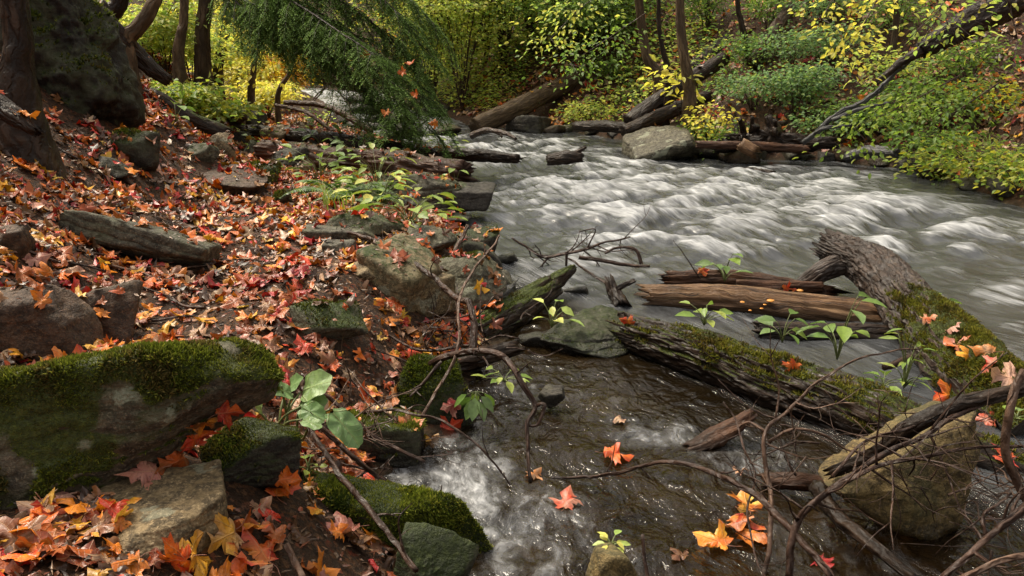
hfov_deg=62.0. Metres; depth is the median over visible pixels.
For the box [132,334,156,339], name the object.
maple leaf
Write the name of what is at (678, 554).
maple leaf
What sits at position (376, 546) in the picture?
maple leaf
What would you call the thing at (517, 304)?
broken log
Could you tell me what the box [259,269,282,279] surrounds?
maple leaf
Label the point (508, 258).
waterside stone
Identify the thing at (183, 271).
maple leaf
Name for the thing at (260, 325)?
maple leaf
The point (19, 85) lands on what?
tree
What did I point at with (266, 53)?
undergrowth bush
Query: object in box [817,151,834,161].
shore stone
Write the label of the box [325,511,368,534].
maple leaf
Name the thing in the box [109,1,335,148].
ground cover
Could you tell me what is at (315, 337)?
maple leaf
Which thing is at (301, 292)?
maple leaf
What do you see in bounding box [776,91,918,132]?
bank shrub
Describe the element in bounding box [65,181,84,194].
maple leaf
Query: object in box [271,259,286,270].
maple leaf
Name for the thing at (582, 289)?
waterside stone
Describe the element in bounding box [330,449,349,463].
maple leaf
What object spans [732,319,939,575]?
bare branch
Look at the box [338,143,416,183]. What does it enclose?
leafy plant
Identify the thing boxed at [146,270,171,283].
maple leaf
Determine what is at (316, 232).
flat stone
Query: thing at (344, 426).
broadleaf plant
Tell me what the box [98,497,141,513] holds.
maple leaf
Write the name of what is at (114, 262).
maple leaf
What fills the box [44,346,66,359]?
maple leaf
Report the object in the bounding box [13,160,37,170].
maple leaf
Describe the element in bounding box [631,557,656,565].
pool stone
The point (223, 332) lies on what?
maple leaf
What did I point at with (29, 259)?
maple leaf
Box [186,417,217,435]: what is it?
maple leaf
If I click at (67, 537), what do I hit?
maple leaf
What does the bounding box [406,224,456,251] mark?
flat stone
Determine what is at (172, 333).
maple leaf
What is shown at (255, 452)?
rock
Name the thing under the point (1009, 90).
bank shrub
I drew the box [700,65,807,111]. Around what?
bank shrub
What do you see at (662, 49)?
forest tree
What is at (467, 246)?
rock
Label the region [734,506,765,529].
maple leaf
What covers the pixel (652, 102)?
slope log
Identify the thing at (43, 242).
maple leaf
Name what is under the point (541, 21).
leafy bush
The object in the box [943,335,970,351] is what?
maple leaf
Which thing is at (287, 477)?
maple leaf
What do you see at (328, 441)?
maple leaf
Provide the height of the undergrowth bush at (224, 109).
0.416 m
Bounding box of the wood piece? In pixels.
[753,472,833,492]
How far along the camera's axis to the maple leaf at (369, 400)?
3.35 m
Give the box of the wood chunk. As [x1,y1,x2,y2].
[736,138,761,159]
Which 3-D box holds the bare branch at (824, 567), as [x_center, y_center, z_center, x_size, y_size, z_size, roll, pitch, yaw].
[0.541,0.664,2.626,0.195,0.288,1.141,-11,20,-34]
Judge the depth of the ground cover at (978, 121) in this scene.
12.63 m
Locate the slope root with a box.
[97,0,172,85]
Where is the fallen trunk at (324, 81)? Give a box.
[265,60,367,92]
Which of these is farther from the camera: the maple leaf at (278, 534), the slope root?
the slope root
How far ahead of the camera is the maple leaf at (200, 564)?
1.91 m
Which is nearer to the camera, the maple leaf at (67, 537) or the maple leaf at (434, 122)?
the maple leaf at (67, 537)
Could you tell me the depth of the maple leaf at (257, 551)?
2.07 m
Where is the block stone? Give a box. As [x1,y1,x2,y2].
[415,271,455,316]
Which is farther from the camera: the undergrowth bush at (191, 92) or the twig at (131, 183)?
the undergrowth bush at (191, 92)
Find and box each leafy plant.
[276,144,356,177]
[293,118,350,142]
[323,134,387,151]
[332,167,418,206]
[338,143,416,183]
[348,187,467,227]
[428,132,467,148]
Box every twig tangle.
[265,326,420,479]
[366,274,562,390]
[665,330,887,547]
[751,389,1023,553]
[904,403,1023,575]
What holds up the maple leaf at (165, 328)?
on the ground at (240, 496)
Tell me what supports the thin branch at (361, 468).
on the water
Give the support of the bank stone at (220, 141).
on the ground at (240, 496)
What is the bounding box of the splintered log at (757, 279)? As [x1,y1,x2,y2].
[658,269,854,295]
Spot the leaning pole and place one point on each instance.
(784, 15)
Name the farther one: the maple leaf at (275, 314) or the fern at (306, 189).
the fern at (306, 189)
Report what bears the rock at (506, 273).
on the water
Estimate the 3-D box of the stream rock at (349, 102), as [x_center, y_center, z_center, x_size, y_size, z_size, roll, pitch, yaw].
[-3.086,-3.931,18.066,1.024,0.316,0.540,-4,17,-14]
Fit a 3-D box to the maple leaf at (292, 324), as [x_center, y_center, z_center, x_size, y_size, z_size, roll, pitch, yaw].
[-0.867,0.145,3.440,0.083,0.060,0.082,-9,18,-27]
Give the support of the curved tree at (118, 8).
on the ground at (240, 496)
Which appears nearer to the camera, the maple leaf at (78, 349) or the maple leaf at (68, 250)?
the maple leaf at (78, 349)
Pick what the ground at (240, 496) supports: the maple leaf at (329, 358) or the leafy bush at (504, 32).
the leafy bush at (504, 32)
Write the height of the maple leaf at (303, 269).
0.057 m
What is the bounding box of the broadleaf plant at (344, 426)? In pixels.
[255,369,362,447]
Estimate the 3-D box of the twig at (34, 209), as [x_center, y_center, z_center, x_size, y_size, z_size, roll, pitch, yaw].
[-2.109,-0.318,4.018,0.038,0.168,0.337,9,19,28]
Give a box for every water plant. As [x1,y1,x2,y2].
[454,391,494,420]
[470,365,531,392]
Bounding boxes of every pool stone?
[528,548,588,575]
[546,520,576,544]
[574,467,619,490]
[585,508,610,546]
[605,508,640,524]
[616,536,648,561]
[626,487,672,511]
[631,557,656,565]
[776,549,810,567]
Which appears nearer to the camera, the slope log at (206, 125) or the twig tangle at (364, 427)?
the twig tangle at (364, 427)
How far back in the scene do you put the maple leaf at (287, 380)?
3.14 m
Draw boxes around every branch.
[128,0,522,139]
[194,0,298,100]
[274,81,373,134]
[336,225,507,347]
[345,464,411,485]
[359,404,510,486]
[376,341,545,481]
[388,311,480,354]
[420,235,499,441]
[450,224,468,255]
[480,285,482,332]
[499,0,646,62]
[515,5,691,100]
[546,145,586,165]
[551,442,834,575]
[568,258,604,282]
[578,255,649,267]
[604,246,642,263]
[673,240,700,278]
[707,402,799,575]
[727,352,1023,575]
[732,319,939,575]
[778,0,878,46]
[799,0,928,93]
[800,62,910,145]
[808,480,919,575]
[822,381,1023,479]
[875,0,1023,85]
[876,0,1002,55]
[876,0,1020,67]
[882,355,913,370]
[932,450,1023,575]
[935,0,1023,69]
[959,552,1023,575]
[994,369,1023,501]
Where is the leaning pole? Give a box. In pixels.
[746,2,797,70]
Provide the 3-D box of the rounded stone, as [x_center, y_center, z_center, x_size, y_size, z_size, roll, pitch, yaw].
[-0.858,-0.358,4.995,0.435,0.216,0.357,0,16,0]
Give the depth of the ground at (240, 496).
4.53 m
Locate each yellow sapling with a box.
[637,54,705,122]
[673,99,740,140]
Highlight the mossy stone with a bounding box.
[301,469,493,552]
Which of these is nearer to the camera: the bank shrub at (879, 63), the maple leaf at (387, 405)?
the maple leaf at (387, 405)
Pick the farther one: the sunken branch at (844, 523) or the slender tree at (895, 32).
the slender tree at (895, 32)
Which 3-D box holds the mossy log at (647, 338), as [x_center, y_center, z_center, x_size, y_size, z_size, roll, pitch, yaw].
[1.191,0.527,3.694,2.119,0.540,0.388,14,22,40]
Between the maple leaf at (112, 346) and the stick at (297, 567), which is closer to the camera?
the stick at (297, 567)
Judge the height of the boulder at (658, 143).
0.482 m
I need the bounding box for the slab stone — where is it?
[356,233,442,311]
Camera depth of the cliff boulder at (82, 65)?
5.43 m
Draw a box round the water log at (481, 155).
[441,148,522,163]
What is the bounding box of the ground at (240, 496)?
[0,0,1023,575]
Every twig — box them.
[29,250,105,271]
[31,195,65,211]
[31,207,57,215]
[58,147,112,182]
[86,198,132,217]
[90,252,105,257]
[97,264,164,270]
[117,255,163,283]
[125,179,155,199]
[131,277,205,309]
[148,315,196,321]
[159,259,227,280]
[160,282,263,290]
[181,259,264,267]
[196,228,218,230]
[204,320,235,335]
[246,212,280,220]
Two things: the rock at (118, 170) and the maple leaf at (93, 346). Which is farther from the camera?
the rock at (118, 170)
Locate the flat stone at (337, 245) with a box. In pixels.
[322,239,355,255]
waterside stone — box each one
[399,196,421,206]
[441,210,472,222]
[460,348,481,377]
[498,253,517,263]
[518,331,545,345]
[562,286,588,293]
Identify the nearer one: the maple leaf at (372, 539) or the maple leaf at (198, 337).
the maple leaf at (372, 539)
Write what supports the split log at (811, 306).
on the water
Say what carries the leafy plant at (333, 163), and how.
on the ground at (240, 496)
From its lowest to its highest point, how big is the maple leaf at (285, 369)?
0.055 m
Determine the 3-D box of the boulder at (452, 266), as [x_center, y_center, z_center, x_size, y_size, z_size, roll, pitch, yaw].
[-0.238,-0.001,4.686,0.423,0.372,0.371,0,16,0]
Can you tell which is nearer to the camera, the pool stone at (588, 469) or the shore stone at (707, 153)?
the pool stone at (588, 469)
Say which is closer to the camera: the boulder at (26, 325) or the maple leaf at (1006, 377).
the boulder at (26, 325)
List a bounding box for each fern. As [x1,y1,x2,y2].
[280,174,408,201]
[310,186,403,206]
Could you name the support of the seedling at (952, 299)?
on the leaning log at (901, 290)
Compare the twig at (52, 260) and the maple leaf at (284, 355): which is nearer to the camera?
the maple leaf at (284, 355)
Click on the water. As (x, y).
(944, 238)
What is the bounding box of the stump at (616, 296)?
[604,274,635,306]
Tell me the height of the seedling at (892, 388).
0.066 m
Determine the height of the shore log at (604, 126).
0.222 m
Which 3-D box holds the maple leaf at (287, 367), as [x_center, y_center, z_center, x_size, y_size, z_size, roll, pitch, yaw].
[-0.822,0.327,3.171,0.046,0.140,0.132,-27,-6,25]
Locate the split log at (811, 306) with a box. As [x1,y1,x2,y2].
[634,283,881,322]
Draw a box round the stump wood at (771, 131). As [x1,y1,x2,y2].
[711,114,840,154]
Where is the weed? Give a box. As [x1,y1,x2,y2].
[879,328,935,389]
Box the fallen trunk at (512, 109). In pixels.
[468,69,585,131]
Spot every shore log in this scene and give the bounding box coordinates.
[570,120,626,132]
[695,140,810,154]
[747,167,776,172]
[842,145,900,162]
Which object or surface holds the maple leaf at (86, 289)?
on the boulder at (119, 323)
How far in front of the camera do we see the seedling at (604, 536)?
2.40 m
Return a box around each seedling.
[165,100,195,121]
[300,454,326,474]
[439,168,468,181]
[534,298,584,327]
[593,530,630,552]
[675,300,733,326]
[695,253,751,281]
[754,308,808,343]
[796,291,886,359]
[862,370,916,395]
[939,293,961,303]
[1002,405,1023,419]
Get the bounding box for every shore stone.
[437,123,461,135]
[543,125,565,132]
[562,124,573,131]
[584,132,596,135]
[606,132,618,137]
[697,149,717,158]
[718,150,760,163]
[757,151,767,159]
[782,153,814,160]
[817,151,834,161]
[834,146,856,161]
[867,158,891,166]
[893,157,926,170]
[912,162,950,179]
[956,175,989,190]
[986,178,1018,197]
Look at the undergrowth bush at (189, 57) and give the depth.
10.79 m
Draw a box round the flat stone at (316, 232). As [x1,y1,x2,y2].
[302,224,377,242]
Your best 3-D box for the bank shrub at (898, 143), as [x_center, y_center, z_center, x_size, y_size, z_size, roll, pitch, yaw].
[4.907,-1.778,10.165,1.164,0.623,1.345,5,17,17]
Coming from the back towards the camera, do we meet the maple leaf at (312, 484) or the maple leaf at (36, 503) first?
the maple leaf at (312, 484)
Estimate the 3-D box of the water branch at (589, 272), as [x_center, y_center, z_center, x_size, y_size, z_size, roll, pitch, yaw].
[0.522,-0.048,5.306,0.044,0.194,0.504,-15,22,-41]
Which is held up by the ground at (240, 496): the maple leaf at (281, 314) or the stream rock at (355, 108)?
the maple leaf at (281, 314)
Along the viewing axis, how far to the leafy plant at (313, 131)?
9.30 m
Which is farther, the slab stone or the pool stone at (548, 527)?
the slab stone
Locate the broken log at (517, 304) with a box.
[467,264,576,338]
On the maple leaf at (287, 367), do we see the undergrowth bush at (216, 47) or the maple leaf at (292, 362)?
the maple leaf at (292, 362)
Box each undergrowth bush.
[106,0,220,56]
[119,8,241,73]
[141,29,248,83]
[149,71,240,106]
[181,96,267,122]
[185,19,250,71]
[189,39,283,103]
[225,80,313,117]
[233,37,278,96]
[236,51,322,111]
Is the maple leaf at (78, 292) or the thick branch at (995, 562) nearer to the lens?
the thick branch at (995, 562)
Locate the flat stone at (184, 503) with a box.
[99,459,227,558]
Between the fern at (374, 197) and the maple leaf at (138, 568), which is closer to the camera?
the maple leaf at (138, 568)
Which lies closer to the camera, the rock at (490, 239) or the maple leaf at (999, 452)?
the maple leaf at (999, 452)
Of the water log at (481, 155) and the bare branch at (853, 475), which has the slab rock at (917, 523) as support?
the bare branch at (853, 475)
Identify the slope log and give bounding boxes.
[0,93,44,136]
[150,87,232,136]
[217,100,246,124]
[618,90,712,135]
[623,52,729,122]
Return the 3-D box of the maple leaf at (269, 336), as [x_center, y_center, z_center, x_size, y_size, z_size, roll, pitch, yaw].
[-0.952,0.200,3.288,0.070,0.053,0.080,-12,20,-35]
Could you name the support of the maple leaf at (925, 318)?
on the leaning log at (901, 290)
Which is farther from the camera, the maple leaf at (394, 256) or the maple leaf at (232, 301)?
the maple leaf at (394, 256)
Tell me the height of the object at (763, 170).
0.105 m
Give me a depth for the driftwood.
3.95 m
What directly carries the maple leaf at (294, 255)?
on the ground at (240, 496)
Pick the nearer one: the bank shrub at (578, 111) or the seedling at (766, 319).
the seedling at (766, 319)
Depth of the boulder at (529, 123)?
14.18 m
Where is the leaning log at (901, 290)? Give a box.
[796,228,1023,436]
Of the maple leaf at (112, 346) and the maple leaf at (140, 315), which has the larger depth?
the maple leaf at (140, 315)
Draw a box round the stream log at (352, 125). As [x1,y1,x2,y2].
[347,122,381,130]
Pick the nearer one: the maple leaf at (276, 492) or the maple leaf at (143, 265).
the maple leaf at (276, 492)
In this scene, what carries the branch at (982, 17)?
on the leaf litter at (878, 139)
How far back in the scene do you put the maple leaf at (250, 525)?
2.10 m
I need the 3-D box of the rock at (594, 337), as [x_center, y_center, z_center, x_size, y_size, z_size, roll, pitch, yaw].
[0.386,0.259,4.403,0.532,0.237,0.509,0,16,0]
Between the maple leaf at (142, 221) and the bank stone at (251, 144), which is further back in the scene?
the bank stone at (251, 144)
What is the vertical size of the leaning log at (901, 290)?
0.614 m
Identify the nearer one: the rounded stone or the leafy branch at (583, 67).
the rounded stone
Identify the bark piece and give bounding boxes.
[683,407,757,450]
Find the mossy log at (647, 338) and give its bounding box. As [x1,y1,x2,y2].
[605,312,1023,551]
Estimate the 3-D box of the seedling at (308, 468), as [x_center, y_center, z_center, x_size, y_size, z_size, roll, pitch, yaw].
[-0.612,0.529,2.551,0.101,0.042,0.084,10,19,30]
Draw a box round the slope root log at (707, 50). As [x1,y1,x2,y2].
[690,32,728,67]
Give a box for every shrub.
[550,49,639,82]
[553,89,628,123]
[605,1,633,34]
[673,0,734,38]
[676,115,749,160]
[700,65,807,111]
[718,29,790,71]
[729,0,800,32]
[730,17,850,67]
[735,61,850,115]
[769,56,866,105]
[773,104,868,138]
[776,0,866,28]
[776,15,893,64]
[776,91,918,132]
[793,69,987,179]
[806,94,943,139]
[837,37,954,85]
[852,0,955,34]
[853,65,974,124]
[871,116,976,161]
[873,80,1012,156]
[877,67,1004,130]
[883,138,987,184]
[899,123,1023,200]
[900,30,1022,84]
[913,68,1023,120]
[931,131,1023,197]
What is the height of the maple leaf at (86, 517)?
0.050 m
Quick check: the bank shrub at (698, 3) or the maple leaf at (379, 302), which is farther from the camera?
the bank shrub at (698, 3)
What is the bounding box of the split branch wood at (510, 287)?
[476,278,520,312]
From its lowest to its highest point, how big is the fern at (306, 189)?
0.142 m
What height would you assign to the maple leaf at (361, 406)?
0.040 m
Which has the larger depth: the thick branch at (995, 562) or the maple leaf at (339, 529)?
the maple leaf at (339, 529)
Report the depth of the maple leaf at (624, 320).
4.20 m
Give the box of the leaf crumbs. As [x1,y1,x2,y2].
[0,93,503,575]
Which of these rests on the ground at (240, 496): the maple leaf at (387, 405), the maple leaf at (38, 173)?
the maple leaf at (38, 173)
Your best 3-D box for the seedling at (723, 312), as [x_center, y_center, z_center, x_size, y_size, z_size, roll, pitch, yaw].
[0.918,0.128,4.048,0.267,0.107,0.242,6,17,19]
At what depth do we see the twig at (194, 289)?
3.79 m
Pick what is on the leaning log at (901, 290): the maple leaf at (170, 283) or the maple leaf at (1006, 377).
the maple leaf at (1006, 377)
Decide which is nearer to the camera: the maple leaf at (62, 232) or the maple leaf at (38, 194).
the maple leaf at (62, 232)
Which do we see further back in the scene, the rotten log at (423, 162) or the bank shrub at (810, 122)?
the bank shrub at (810, 122)
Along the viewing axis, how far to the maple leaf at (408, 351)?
3.77 m
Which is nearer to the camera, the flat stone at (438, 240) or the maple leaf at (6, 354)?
the maple leaf at (6, 354)
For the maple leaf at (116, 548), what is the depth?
1.85 m
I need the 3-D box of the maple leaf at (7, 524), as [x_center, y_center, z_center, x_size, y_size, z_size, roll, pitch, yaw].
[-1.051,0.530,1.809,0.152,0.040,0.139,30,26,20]
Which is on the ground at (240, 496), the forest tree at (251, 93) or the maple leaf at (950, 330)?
the forest tree at (251, 93)
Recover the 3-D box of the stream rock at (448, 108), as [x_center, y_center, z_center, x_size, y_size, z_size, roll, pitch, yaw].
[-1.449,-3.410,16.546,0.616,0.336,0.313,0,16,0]
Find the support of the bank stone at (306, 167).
on the ground at (240, 496)
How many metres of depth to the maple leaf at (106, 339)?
2.98 m
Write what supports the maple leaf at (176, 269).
on the maple leaf at (156, 274)
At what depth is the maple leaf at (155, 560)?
1.86 m
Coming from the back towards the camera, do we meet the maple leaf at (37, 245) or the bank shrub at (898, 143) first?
the bank shrub at (898, 143)
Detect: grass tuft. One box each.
[302,178,353,210]
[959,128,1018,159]
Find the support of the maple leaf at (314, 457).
on the leaf litter at (298, 212)
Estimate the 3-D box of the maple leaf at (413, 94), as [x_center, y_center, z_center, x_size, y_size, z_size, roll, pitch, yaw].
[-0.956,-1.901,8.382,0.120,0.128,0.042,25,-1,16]
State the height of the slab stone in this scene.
0.371 m
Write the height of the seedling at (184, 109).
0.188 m
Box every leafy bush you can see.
[336,0,491,88]
[350,0,512,109]
[369,0,553,111]
[417,0,495,80]
[459,0,523,59]
[460,0,552,72]
[464,0,702,60]
[513,0,608,55]
[517,2,574,39]
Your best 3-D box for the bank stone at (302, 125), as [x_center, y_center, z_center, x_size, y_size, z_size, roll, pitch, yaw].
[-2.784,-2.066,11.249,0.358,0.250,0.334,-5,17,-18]
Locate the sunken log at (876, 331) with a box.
[751,321,892,340]
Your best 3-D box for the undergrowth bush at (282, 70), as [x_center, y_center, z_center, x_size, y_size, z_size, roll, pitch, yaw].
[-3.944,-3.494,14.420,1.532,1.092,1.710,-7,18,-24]
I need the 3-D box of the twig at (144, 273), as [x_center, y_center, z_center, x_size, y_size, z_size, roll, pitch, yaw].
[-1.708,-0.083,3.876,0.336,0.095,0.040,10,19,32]
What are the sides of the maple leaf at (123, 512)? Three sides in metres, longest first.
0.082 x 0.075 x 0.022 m
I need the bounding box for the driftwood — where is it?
[458,339,530,372]
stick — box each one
[283,542,305,575]
[301,360,463,465]
[307,427,418,572]
[320,422,397,480]
[641,534,648,575]
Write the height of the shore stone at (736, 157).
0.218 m
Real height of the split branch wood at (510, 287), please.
0.224 m
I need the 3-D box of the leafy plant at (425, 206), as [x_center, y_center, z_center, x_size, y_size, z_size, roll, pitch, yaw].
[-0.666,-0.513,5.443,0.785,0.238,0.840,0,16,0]
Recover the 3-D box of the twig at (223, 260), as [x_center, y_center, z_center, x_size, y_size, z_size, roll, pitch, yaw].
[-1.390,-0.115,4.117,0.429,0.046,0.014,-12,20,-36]
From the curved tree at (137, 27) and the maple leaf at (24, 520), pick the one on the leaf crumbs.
the maple leaf at (24, 520)
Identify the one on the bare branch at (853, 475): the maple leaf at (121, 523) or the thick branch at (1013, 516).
the thick branch at (1013, 516)
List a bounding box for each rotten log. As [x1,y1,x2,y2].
[229,124,446,157]
[253,140,479,181]
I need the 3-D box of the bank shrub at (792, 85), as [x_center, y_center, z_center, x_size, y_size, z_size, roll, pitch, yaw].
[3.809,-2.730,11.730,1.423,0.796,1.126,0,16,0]
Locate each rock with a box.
[0,224,35,259]
[97,156,133,178]
[109,127,160,170]
[196,416,302,488]
[239,158,283,184]
[272,188,291,204]
[288,297,368,338]
[329,112,357,124]
[337,103,375,115]
[342,95,387,106]
[348,401,426,467]
[349,261,374,281]
[393,522,478,575]
[395,352,472,427]
[422,104,451,116]
[446,182,495,211]
[453,239,502,269]
[455,225,499,251]
[502,270,515,287]
[538,384,564,407]
[540,305,628,357]
[585,542,637,575]
[818,400,980,543]
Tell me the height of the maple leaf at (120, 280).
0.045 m
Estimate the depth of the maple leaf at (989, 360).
3.58 m
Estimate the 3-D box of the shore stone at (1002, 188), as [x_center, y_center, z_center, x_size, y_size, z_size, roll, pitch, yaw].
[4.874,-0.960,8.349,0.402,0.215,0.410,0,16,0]
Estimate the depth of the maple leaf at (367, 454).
3.08 m
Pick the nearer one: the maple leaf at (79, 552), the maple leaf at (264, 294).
the maple leaf at (79, 552)
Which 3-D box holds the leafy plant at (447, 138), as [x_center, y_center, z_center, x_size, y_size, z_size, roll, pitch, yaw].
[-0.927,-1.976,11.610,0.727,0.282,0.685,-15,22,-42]
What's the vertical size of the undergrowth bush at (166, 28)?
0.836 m
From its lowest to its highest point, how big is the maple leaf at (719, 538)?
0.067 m
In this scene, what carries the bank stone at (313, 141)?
on the ground at (240, 496)
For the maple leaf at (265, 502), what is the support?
on the maple leaf at (273, 514)
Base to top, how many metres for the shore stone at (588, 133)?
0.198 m
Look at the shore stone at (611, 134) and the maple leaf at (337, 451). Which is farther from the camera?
the shore stone at (611, 134)
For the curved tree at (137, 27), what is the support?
on the ground at (240, 496)
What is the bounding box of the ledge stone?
[58,210,221,266]
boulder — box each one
[0,0,145,128]
[0,284,103,359]
[0,336,286,509]
[78,280,142,341]
[204,164,267,194]
[380,172,470,211]
[439,250,506,311]
[505,115,551,132]
[621,125,699,160]
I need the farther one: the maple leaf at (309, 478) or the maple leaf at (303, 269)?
the maple leaf at (303, 269)
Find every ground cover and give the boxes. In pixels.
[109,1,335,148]
[370,0,740,121]
[467,0,1023,160]
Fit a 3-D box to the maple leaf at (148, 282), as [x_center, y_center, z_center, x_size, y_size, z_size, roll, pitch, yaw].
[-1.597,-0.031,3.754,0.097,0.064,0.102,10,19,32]
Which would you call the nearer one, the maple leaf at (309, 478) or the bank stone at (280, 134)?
the maple leaf at (309, 478)
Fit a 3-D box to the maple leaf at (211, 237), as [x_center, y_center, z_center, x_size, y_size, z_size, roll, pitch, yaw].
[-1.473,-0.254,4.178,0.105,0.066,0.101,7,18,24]
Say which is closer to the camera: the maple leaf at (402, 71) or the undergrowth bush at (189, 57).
the maple leaf at (402, 71)
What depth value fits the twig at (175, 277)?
4.00 m
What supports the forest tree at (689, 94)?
on the ground at (240, 496)
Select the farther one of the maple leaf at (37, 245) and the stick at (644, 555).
the maple leaf at (37, 245)
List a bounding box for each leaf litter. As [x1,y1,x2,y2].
[0,0,503,575]
[455,0,1023,190]
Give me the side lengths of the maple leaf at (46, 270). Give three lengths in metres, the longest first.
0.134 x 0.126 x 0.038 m
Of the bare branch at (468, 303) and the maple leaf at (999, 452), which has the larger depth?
the bare branch at (468, 303)
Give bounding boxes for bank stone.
[187,143,219,162]
[209,132,235,160]
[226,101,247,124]
[233,131,250,143]
[243,110,267,125]
[243,140,259,153]
[259,123,290,140]
[272,147,308,166]
[294,159,318,171]
[295,122,313,128]
[307,139,318,144]
[369,184,398,198]
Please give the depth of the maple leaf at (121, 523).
1.91 m
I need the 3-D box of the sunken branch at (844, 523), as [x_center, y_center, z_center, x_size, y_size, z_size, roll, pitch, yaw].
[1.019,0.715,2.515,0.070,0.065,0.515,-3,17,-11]
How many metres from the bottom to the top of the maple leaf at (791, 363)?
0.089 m
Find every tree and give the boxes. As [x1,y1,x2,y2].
[0,0,67,179]
[107,0,128,20]
[124,0,162,92]
[134,0,463,158]
[172,0,188,86]
[212,2,231,99]
[247,0,256,108]
[275,3,317,124]
[467,0,478,57]
[495,1,503,63]
[522,0,538,56]
[622,3,628,43]
[634,0,664,126]
[656,0,670,125]
[675,0,697,134]
[704,0,711,33]
[735,0,750,60]
[804,0,812,19]
[831,1,841,25]
[888,0,899,62]
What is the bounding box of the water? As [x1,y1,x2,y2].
[296,88,1023,575]
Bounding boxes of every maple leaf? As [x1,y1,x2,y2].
[0,191,19,198]
[0,245,17,260]
[0,348,18,360]
[0,515,47,555]
[0,542,43,561]
[0,546,30,565]
[5,208,30,224]
[8,348,32,360]
[8,514,68,538]
[9,108,40,119]
[11,260,35,282]
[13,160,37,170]
[14,522,67,547]
[16,489,57,515]
[18,506,72,531]
[19,252,51,268]
[24,544,91,557]
[26,487,55,516]
[27,191,44,196]
[29,531,86,570]
[30,290,53,309]
[30,492,66,515]
[31,163,46,176]
[31,228,52,240]
[32,261,54,277]
[35,240,57,253]
[38,240,52,248]
[41,491,80,501]
[43,226,65,236]
[44,213,56,225]
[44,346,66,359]
[45,230,63,243]
[50,249,62,258]
[53,245,75,261]
[53,513,90,531]
[56,193,76,202]
[56,494,104,513]
[58,534,70,547]
[60,181,72,194]
[62,264,85,275]
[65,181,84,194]
[65,272,87,277]
[66,276,90,292]
[66,540,97,571]
[69,495,100,530]
[72,344,86,353]
[75,284,93,296]
[76,510,106,541]
[80,509,113,538]
[84,339,109,348]
[85,498,115,512]
[86,547,120,572]
[87,547,110,566]
[92,207,112,216]
[95,345,117,350]
[96,199,110,213]
[98,497,129,522]
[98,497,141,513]
[101,248,119,259]
[101,277,112,287]
[101,338,113,350]
[103,334,123,344]
[103,505,133,523]
[104,538,127,553]
[110,208,129,221]
[110,255,123,270]
[110,513,131,533]
[111,550,156,575]
[114,461,171,489]
[117,271,144,281]
[117,277,135,283]
[120,256,137,263]
[130,262,150,275]
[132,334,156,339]
[134,317,151,328]
[135,217,153,225]
[136,275,163,289]
[136,308,157,322]
[141,303,161,313]
[142,547,168,569]
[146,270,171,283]
[148,532,206,571]
[151,331,174,340]
[153,262,170,269]
[154,281,172,287]
[154,449,191,474]
[157,319,174,333]
[161,265,183,280]
[162,324,184,337]
[165,310,184,316]
[166,328,175,340]
[169,309,196,315]
[174,267,186,283]
[174,529,213,575]
[176,425,218,457]
[179,336,205,340]
[183,323,206,337]
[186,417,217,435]
[192,307,216,320]
[194,317,224,322]
[195,269,213,284]
[199,231,226,241]
[206,400,244,429]
[207,512,247,555]
[210,325,236,339]
[211,259,229,265]
[219,272,239,286]
[220,294,249,308]
[226,542,269,565]
[230,334,249,339]
[232,310,257,320]
[233,508,259,535]
[236,326,253,334]
[236,518,270,531]
[237,287,257,299]
[241,526,280,575]
[242,277,265,290]
[249,496,271,518]
[254,318,275,330]
[254,333,280,352]
[254,503,280,528]
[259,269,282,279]
[260,296,280,310]
[261,290,279,297]
[261,521,286,544]
[262,297,280,307]
[262,332,276,339]
[264,265,281,268]
[264,309,288,323]
[265,483,300,504]
[268,299,288,315]
[268,312,286,322]
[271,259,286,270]
[271,352,288,364]
[272,396,285,406]
[273,257,290,269]
[275,466,301,494]
[276,355,298,376]
[277,362,289,372]
[278,285,305,305]
[281,358,303,380]
[281,408,296,424]
[282,372,289,385]
[286,252,303,260]
[286,278,307,290]
[287,290,308,296]
[287,316,306,329]
[289,334,315,356]
[293,262,310,277]
[302,441,316,449]
[303,332,321,343]
[303,477,318,491]
[306,449,326,467]
[307,471,313,488]
[307,499,324,514]
[315,431,334,447]
[316,349,343,371]
[317,358,344,371]
[321,432,335,447]
[324,258,346,269]
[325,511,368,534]
[326,390,340,413]
[327,376,337,391]
[328,520,348,542]
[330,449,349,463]
[331,449,344,455]
[333,374,354,385]
[339,395,351,410]
[340,466,355,476]
[343,454,358,469]
[345,467,366,478]
[350,448,366,457]
[351,450,374,463]
[352,398,369,411]
[353,529,395,557]
[355,524,384,545]
[358,450,375,460]
[359,380,374,403]
[361,526,376,544]
[363,472,374,480]
[365,385,382,397]
[370,402,397,413]
[373,291,386,314]
[381,109,389,117]
[384,349,401,369]
[385,297,404,314]
[389,380,399,406]
[390,247,407,262]
[394,407,423,430]
[395,339,408,359]
[397,66,405,76]
[397,344,419,357]
[410,89,417,98]
[428,119,437,128]
[440,398,460,418]
[440,415,463,429]
[525,467,542,479]
[549,485,582,510]
[595,442,633,465]
[613,415,625,423]
[619,315,635,324]
[670,547,688,560]
[693,519,742,549]
[697,267,708,275]
[718,514,753,530]
[728,490,762,515]
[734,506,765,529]
[735,525,766,546]
[779,280,796,291]
[781,357,801,370]
[810,553,833,567]
[917,314,937,324]
[933,379,950,401]
[943,322,960,333]
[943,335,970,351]
[956,345,968,359]
[967,344,1003,355]
[975,406,995,426]
[981,353,1002,372]
[990,442,1017,466]
[991,361,1016,386]
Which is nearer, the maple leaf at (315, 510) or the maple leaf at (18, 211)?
the maple leaf at (315, 510)

